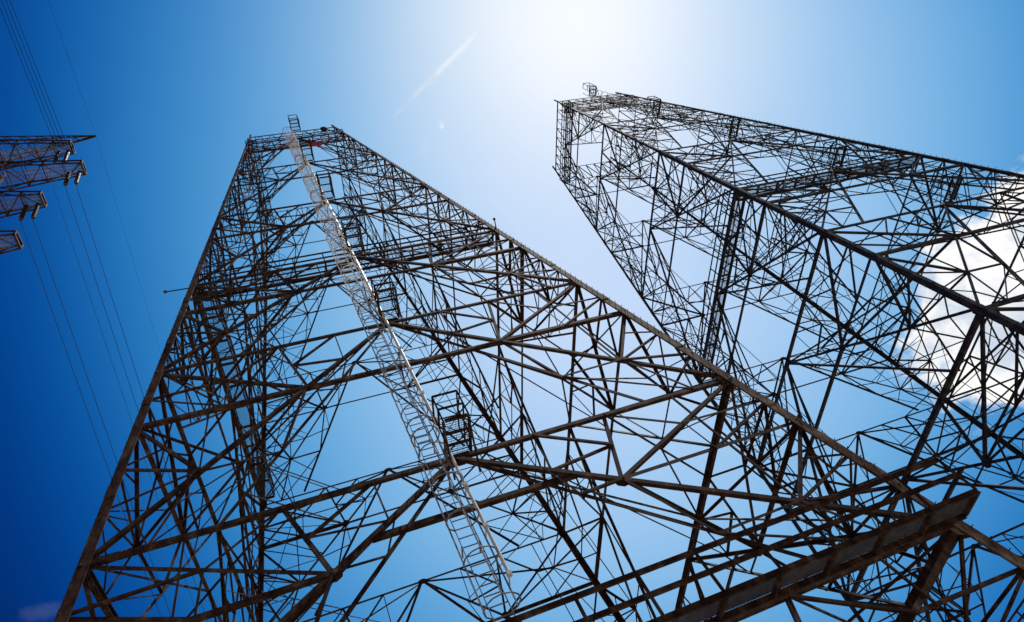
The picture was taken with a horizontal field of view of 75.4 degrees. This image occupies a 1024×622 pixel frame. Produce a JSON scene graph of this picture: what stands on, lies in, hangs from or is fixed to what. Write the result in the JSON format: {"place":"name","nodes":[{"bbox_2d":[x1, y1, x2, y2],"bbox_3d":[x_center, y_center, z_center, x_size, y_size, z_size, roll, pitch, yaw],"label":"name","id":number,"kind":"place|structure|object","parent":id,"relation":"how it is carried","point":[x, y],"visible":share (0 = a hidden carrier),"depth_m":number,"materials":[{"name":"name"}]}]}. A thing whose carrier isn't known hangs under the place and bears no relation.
{"place":"outdoors","nodes":[
{"label":"outdoors","id":0,"kind":"place"},
{"bbox_2d":[0,0,1023,621],"label":"sky","id":1,"kind":"structure","parent":0,"point":[458,95],"materials":[{"name":"blue"}]},
{"bbox_3d":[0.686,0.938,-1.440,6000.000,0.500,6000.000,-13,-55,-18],"label":"ground","id":2,"kind":"structure","parent":0,"visible":0},
{"bbox_2d":[0,135,95,254],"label":"transmission tower","id":3,"kind":"structure","parent":2,"relation":"on","point":[40,194],"depth_m":81.65,"materials":[{"name":"grey metal"}]},
{"bbox_2d":[18,204,28,220],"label":"insulator string","id":4,"kind":"object","parent":3,"relation":"hanging from","point":[23,212],"visible":1,"depth_m":72.48,"materials":[{"name":"ceramic"}]},
{"bbox_2d":[20,220,160,616],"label":"power line","id":5,"kind":"object","parent":4,"relation":"hanging from","point":[80,390],"visible":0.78,"depth_m":77.65,"materials":[{"name":"metal"}]},
{"bbox_2d":[0,9,55,146],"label":"power line","id":6,"kind":"object","parent":3,"relation":"attached to","point":[27,77],"visible":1,"depth_m":82.73,"materials":[{"name":"metal"}]},
{"bbox_2d":[1,0,59,146],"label":"power line","id":7,"kind":"object","parent":3,"relation":"attached to","point":[30,73],"visible":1,"depth_m":82.57,"materials":[{"name":"metal"}]},
{"bbox_2d":[5,0,63,146],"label":"power line","id":8,"kind":"object","parent":3,"relation":"attached to","point":[34,72],"visible":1,"depth_m":82.72,"materials":[{"name":"metal"}]},
{"bbox_2d":[31,202,40,218],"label":"insulator string","id":9,"kind":"object","parent":3,"relation":"hanging from","point":[35,210],"visible":1,"depth_m":72.88,"materials":[{"name":"ceramic"}]},
{"bbox_2d":[33,220,170,615],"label":"power line","id":10,"kind":"object","parent":9,"relation":"hanging from","point":[91,389],"visible":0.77,"depth_m":77.89,"materials":[{"name":"metal"}]},
{"bbox_2d":[10,1,67,146],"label":"power line","id":11,"kind":"object","parent":3,"relation":"attached to","point":[38,72],"visible":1,"depth_m":82.68,"materials":[{"name":"metal"}]},
{"bbox_2d":[53,151,60,162],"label":"insulator string","id":12,"kind":"object","parent":3,"relation":"hanging from","point":[57,155],"visible":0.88,"depth_m":87.22,"materials":[{"name":"ceramic"}]},
{"bbox_2d":[63,149,69,159],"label":"insulator string","id":13,"kind":"object","parent":3,"relation":"hanging from","point":[66,155],"visible":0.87,"depth_m":87.44,"materials":[{"name":"ceramic"}]},
{"bbox_2d":[63,171,70,185],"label":"insulator string","id":14,"kind":"object","parent":3,"relation":"hanging from","point":[67,178],"visible":1,"depth_m":80.65,"materials":[{"name":"ceramic"}]},
{"bbox_2d":[65,186,207,621],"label":"power line","id":15,"kind":"object","parent":14,"relation":"hanging from","point":[119,353],"visible":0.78,"depth_m":85.73,"materials":[{"name":"metal"}]},
{"bbox_2d":[48,0,95,134],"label":"power line","id":16,"kind":"object","parent":3,"relation":"attached to","point":[70,63],"visible":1,"depth_m":87.77,"materials":[{"name":"metal"}]},
{"bbox_2d":[74,170,81,184],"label":"insulator string","id":17,"kind":"object","parent":3,"relation":"hanging from","point":[77,177],"visible":1,"depth_m":80.99,"materials":[{"name":"ceramic"}]},
{"bbox_2d":[76,185,211,606],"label":"power line","id":18,"kind":"object","parent":17,"relation":"hanging from","point":[123,333],"visible":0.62,"depth_m":85.54,"materials":[{"name":"metal"}]},
{"bbox_2d":[53,186,194,606],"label":"power line","id":19,"kind":"object","parent":3,"relation":"attached to","point":[105,342],"visible":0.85,"depth_m":85.01,"materials":[{"name":"metal"}]},
{"bbox_2d":[96,137,241,621],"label":"power line","id":20,"kind":"object","parent":3,"relation":"attached to","point":[153,329],"visible":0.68,"depth_m":100.32,"materials":[{"name":"metal"}]},
{"bbox_2d":[54,114,1023,621],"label":"lattice tower","id":21,"kind":"structure","parent":2,"relation":"on","point":[900,534],"depth_m":24.08,"materials":[{"name":"grey metal"}]},
{"bbox_2d":[552,82,1023,621],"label":"lattice tower","id":22,"kind":"structure","parent":2,"relation":"on","point":[882,168],"depth_m":44.00,"materials":[{"name":"grey metal"}]}
]}

